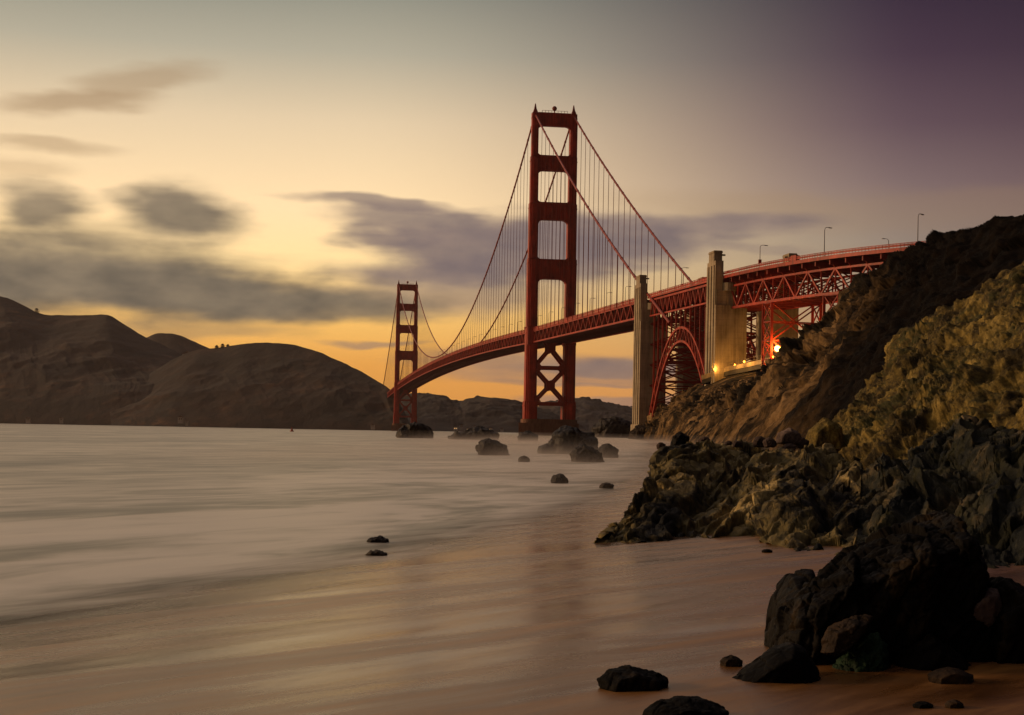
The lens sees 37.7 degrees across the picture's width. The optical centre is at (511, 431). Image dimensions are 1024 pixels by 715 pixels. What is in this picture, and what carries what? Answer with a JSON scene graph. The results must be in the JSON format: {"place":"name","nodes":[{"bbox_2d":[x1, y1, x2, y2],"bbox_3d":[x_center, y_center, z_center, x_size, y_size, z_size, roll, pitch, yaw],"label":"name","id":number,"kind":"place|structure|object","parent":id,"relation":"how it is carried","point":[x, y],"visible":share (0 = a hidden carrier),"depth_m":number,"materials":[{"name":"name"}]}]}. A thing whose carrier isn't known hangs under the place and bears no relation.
{"place":"outdoors","nodes":[
{"label":"outdoors","id":0,"kind":"place"},
{"bbox_2d":[0,296,181,424],"bbox_3d":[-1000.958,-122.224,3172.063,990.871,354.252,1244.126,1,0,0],"label":"hill","id":1,"kind":"structure","parent":0,"point":[83,369],"depth_m":2878.02,"materials":[{"name":"brown soil"}]},
{"bbox_2d":[146,333,209,354],"bbox_3d":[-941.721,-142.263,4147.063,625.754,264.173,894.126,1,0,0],"label":"hill","id":2,"kind":"structure","parent":0,"point":[179,344],"depth_m":4159.16,"materials":[{"name":"brown soil"}]},
{"bbox_2d":[110,342,409,430],"bbox_3d":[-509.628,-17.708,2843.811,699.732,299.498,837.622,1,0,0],"label":"hill","id":3,"kind":"structure","parent":0,"point":[270,385],"depth_m":2599.53,"materials":[{"name":"brown soil"}]},
{"bbox_2d":[178,416,183,423],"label":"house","id":4,"kind":"structure","parent":3,"relation":"on","point":[180,419],"depth_m":2492.19,"materials":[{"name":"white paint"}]},
{"bbox_2d":[0,423,648,620],"bbox_3d":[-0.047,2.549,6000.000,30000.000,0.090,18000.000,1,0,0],"label":"sea","id":5,"kind":"structure","parent":0,"point":[93,515],"depth_m":54.84,"materials":[{"name":"liquid"}]},
{"bbox_2d":[364,549,386,556],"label":"sea rock","id":6,"kind":"object","parent":5,"relation":"in","point":[371,553],"visible":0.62,"depth_m":30.69,"materials":[{"name":"brown stone"}]},
{"bbox_2d":[396,422,433,437],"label":"sea rock","id":7,"kind":"object","parent":5,"relation":"in","point":[415,430],"visible":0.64,"depth_m":451.95,"materials":[{"name":"brown stone"}]},
{"bbox_2d":[448,425,499,439],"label":"sea rock","id":8,"kind":"object","parent":5,"relation":"in","point":[477,432],"visible":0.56,"depth_m":426.94,"materials":[{"name":"brown stone"}]},
{"bbox_2d":[475,438,509,454],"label":"sea rock","id":9,"kind":"object","parent":5,"relation":"in","point":[488,446],"visible":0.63,"depth_m":160.46,"materials":[{"name":"grey stone"}]},
{"bbox_2d":[518,455,529,461],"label":"sea rock","id":10,"kind":"object","parent":5,"relation":"in","point":[523,458],"visible":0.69,"depth_m":127.78,"materials":[{"name":"stone"}]},
{"bbox_2d":[517,430,537,441],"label":"sea rock","id":11,"kind":"object","parent":5,"relation":"in","point":[528,436],"visible":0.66,"depth_m":390.83,"materials":[{"name":"grey stone"}]},
{"bbox_2d":[537,425,598,453],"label":"sea rock","id":12,"kind":"object","parent":5,"relation":"in","point":[565,439],"visible":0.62,"depth_m":177.69,"materials":[{"name":"grey stone"}]},
{"bbox_2d":[569,444,604,461],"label":"sea rock","id":13,"kind":"object","parent":5,"relation":"in","point":[583,453],"visible":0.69,"depth_m":132.61,"materials":[{"name":"grey stone"}]},
{"bbox_2d":[599,482,613,488],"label":"sea rock","id":14,"kind":"object","parent":5,"relation":"in","point":[606,485],"visible":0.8,"depth_m":70.28,"materials":[{"name":"brown stone"}]},
{"bbox_2d":[598,443,618,457],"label":"sea rock","id":15,"kind":"object","parent":5,"relation":"in","point":[608,450],"visible":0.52,"depth_m":157.56,"materials":[{"name":"grey stone"}]},
{"bbox_2d":[591,416,630,437],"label":"sea rock","id":16,"kind":"object","parent":5,"relation":"in","point":[614,427],"visible":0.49,"depth_m":861.52,"materials":[{"name":"brown stone"}]},
{"bbox_2d":[628,423,648,438],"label":"sea rock","id":17,"kind":"object","parent":5,"relation":"in","point":[637,431],"visible":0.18,"depth_m":696.31,"materials":[{"name":"brown stone"}]},
{"bbox_2d":[400,393,588,432],"bbox_3d":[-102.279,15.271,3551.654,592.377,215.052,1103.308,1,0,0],"label":"hill","id":18,"kind":"structure","parent":0,"point":[435,412],"depth_m":3252.11,"materials":[{"name":"brown stone"}]},
{"bbox_2d":[0,439,1023,714],"bbox_3d":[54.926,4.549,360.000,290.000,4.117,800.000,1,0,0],"label":"beach","id":19,"kind":"structure","parent":0,"point":[558,611],"depth_m":16.72,"materials":[{"name":"brown sand"}]},
{"bbox_2d":[366,535,388,546],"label":"sea rock","id":20,"kind":"object","parent":19,"relation":"on","point":[380,539],"visible":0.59,"depth_m":34.23,"materials":[{"name":"black stone"}]},
{"bbox_2d":[551,473,568,482],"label":"sea rock","id":21,"kind":"object","parent":19,"relation":"on","point":[559,478],"visible":0.66,"depth_m":76.12,"materials":[{"name":"brown stone"}]},
{"bbox_2d":[597,665,668,691],"bbox_3d":[1.043,2.160,12.970,0.625,0.284,0.520,1,0,0],"label":"beach rock","id":22,"kind":"object","parent":19,"relation":"on","point":[626,678],"visible":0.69,"depth_m":12.79,"materials":[{"name":"black stone"}]},
{"bbox_2d":[642,695,728,714],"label":"beach rock","id":23,"kind":"object","parent":19,"relation":"on","point":[685,705],"visible":1,"depth_m":11.29,"materials":[{"name":"black stone"}]},
{"bbox_2d":[594,439,862,554],"bbox_3d":[6.836,2.584,44.347,7.795,4.700,36.307,1,0,9],"label":"rock outcrop","id":24,"kind":"object","parent":19,"relation":"on","point":[692,490],"visible":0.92,"depth_m":38.08,"materials":[{"name":"brown stone"}]},
{"bbox_2d":[656,442,665,448],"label":"boulder","id":25,"kind":"object","parent":24,"relation":"on","point":[660,444],"visible":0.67,"depth_m":50.61,"materials":[{"name":"brown stone"}]},
{"bbox_2d":[670,431,689,445],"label":"boulder","id":26,"kind":"object","parent":24,"relation":"on","point":[679,438],"visible":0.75,"depth_m":50.65,"materials":[{"name":"black stone"}]},
{"bbox_2d":[698,436,710,441],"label":"boulder","id":27,"kind":"object","parent":24,"relation":"on","point":[704,438],"visible":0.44,"depth_m":53.42,"materials":[{"name":"brown stone"}]},
{"bbox_2d":[732,440,742,447],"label":"boulder","id":28,"kind":"object","parent":24,"relation":"on","point":[736,443],"visible":1,"depth_m":52.42,"materials":[{"name":"brown stone"}]},
{"bbox_2d":[753,436,764,446],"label":"boulder","id":29,"kind":"object","parent":24,"relation":"on","point":[757,441],"visible":0.84,"depth_m":52.32,"materials":[{"name":"brown stone"}]},
{"bbox_2d":[763,437,776,447],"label":"boulder","id":30,"kind":"object","parent":24,"relation":"on","point":[769,442],"visible":1,"depth_m":50.55,"materials":[{"name":"brown stone"}]},
{"bbox_2d":[775,427,801,444],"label":"boulder","id":31,"kind":"object","parent":24,"relation":"on","point":[788,435],"visible":0.96,"depth_m":53.62,"materials":[{"name":"brown stone"}]},
{"bbox_2d":[783,443,795,450],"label":"boulder","id":32,"kind":"object","parent":24,"relation":"on","point":[789,446],"visible":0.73,"depth_m":50.48,"materials":[{"name":"brown stone"}]},
{"bbox_2d":[795,437,808,448],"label":"boulder","id":33,"kind":"object","parent":24,"relation":"on","point":[804,442],"visible":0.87,"depth_m":53.81,"materials":[{"name":"brown stone"}]},
{"bbox_2d":[720,655,742,666],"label":"beach rock","id":34,"kind":"object","parent":19,"relation":"on","point":[730,661],"visible":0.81,"depth_m":14.05,"materials":[{"name":"brown stone"}]},
{"bbox_2d":[762,549,772,552],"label":"beach rock","id":35,"kind":"object","parent":19,"relation":"on","point":[766,551],"visible":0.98,"depth_m":28.66,"materials":[{"name":"black stone"}]},
{"bbox_2d":[732,642,820,682],"bbox_3d":[2.355,2.139,13.391,0.911,0.512,0.710,1,0,0],"label":"boulder","id":36,"kind":"object","parent":19,"relation":"on","point":[787,662],"visible":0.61,"depth_m":13.13,"materials":[{"name":"black stone"}]},
{"bbox_2d":[764,569,815,646],"bbox_3d":[2.885,1.907,15.535,0.577,0.976,1.050,1,0,0],"label":"boulder","id":37,"kind":"object","parent":19,"relation":"on","point":[788,585],"visible":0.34,"depth_m":15.38,"materials":[{"name":"stone"}]},
{"bbox_2d":[832,632,888,671],"bbox_3d":[3.189,2.145,13.937,0.654,0.564,0.622,1,0,0],"label":"boulder","id":38,"kind":"object","parent":19,"relation":"on","point":[869,652],"visible":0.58,"depth_m":13.76,"materials":[{"name":"stone"}]},
{"bbox_2d":[821,614,872,655],"bbox_3d":[3.076,1.869,13.791,0.476,0.382,0.437,1,0,0],"label":"boulder","id":39,"kind":"object","parent":38,"relation":"on","point":[842,637],"visible":1,"depth_m":13.63,"materials":[{"name":"brown stone"}]},
{"bbox_2d":[769,511,993,664],"bbox_3d":[3.615,1.686,14.894,2.218,1.788,1.838,1,0,0],"label":"boulder","id":40,"kind":"object","parent":19,"relation":"on","point":[912,581],"visible":0.68,"depth_m":14.12,"materials":[{"name":"black stone"}]},
{"bbox_2d":[787,415,1023,568],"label":"rock outcrop","id":41,"kind":"object","parent":19,"relation":"on","point":[968,470],"visible":0.63,"depth_m":34.01,"materials":[{"name":"brown stone"}]},
{"bbox_2d":[912,701,932,708],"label":"beach rock","id":42,"kind":"object","parent":19,"relation":"on","point":[922,705],"visible":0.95,"depth_m":11.66,"materials":[{"name":"black stone"}]},
{"bbox_2d":[927,667,973,683],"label":"beach rock","id":43,"kind":"object","parent":19,"relation":"on","point":[948,675],"visible":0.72,"depth_m":12.87,"materials":[{"name":"brown stone"}]},
{"bbox_2d":[945,699,963,708],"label":"beach rock","id":44,"kind":"object","parent":19,"relation":"on","point":[952,704],"visible":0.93,"depth_m":11.64,"materials":[{"name":"brown stone"}]},
{"bbox_2d":[987,576,1023,663],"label":"boulder","id":45,"kind":"object","parent":19,"relation":"on","point":[1006,640],"visible":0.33,"depth_m":14.00,"materials":[{"name":"black stone"}]},
{"bbox_2d":[974,588,1001,626],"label":"boulder","id":46,"kind":"object","parent":45,"relation":"on","point":[987,608],"visible":0.61,"depth_m":14.06,"materials":[{"name":"brown stone"}]},
{"bbox_2d":[0,0,1023,405],"label":"sky","id":47,"kind":"structure","parent":0,"point":[208,173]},
{"bbox_2d":[537,397,631,433],"bbox_3d":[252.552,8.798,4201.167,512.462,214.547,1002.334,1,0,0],"label":"hill","id":48,"kind":"structure","parent":0,"point":[590,412],"depth_m":4080.76,"materials":[{"name":"brown stone"}]},
{"bbox_2d":[701,364,760,384],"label":"road","id":49,"kind":"structure","parent":0,"point":[707,381],"depth_m":586.95,"materials":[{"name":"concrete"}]},
{"bbox_2d":[701,356,774,379],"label":"guard wall","id":50,"kind":"structure","parent":49,"relation":"on","point":[738,366],"depth_m":586.51,"materials":[{"name":"concrete"}]},
{"bbox_2d":[704,355,768,373],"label":"road fence","id":51,"kind":"object","parent":50,"relation":"on","point":[741,362],"visible":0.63,"depth_m":586.30,"materials":[{"name":"metal"}]},
{"bbox_2d":[640,214,1023,450],"bbox_3d":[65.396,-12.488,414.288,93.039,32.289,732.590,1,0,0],"label":"hillside","id":52,"kind":"structure","parent":0,"point":[830,361],"depth_m":142.97,"materials":[{"name":"brown stone"}]},
{"bbox_2d":[832,261,1023,469],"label":"mossy hillside","id":53,"kind":"structure","parent":0,"point":[945,367],"depth_m":64.73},
{"bbox_2d":[801,417,844,452],"bbox_3d":[13.278,0.202,64.009,1.841,1.603,1.775,1,0,0],"label":"boulder","id":54,"kind":"object","parent":53,"relation":"on","point":[822,431],"visible":0.66,"depth_m":63.29,"materials":[{"name":"brown stone"}]},
{"label":"seabed","id":55,"kind":"structure","parent":0,"visible":0},
{"bbox_2d":[383,103,925,435],"bbox_3d":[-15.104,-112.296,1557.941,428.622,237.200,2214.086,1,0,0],"label":"suspension bridge","id":56,"kind":"structure","parent":55,"relation":"on","point":[710,327],"depth_m":786.44,"materials":[{"name":"orange paint"}]},
{"bbox_2d":[791,255,799,260],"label":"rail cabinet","id":57,"kind":"object","parent":56,"relation":"on","point":[793,257],"visible":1,"depth_m":535.77,"materials":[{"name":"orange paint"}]}
]}

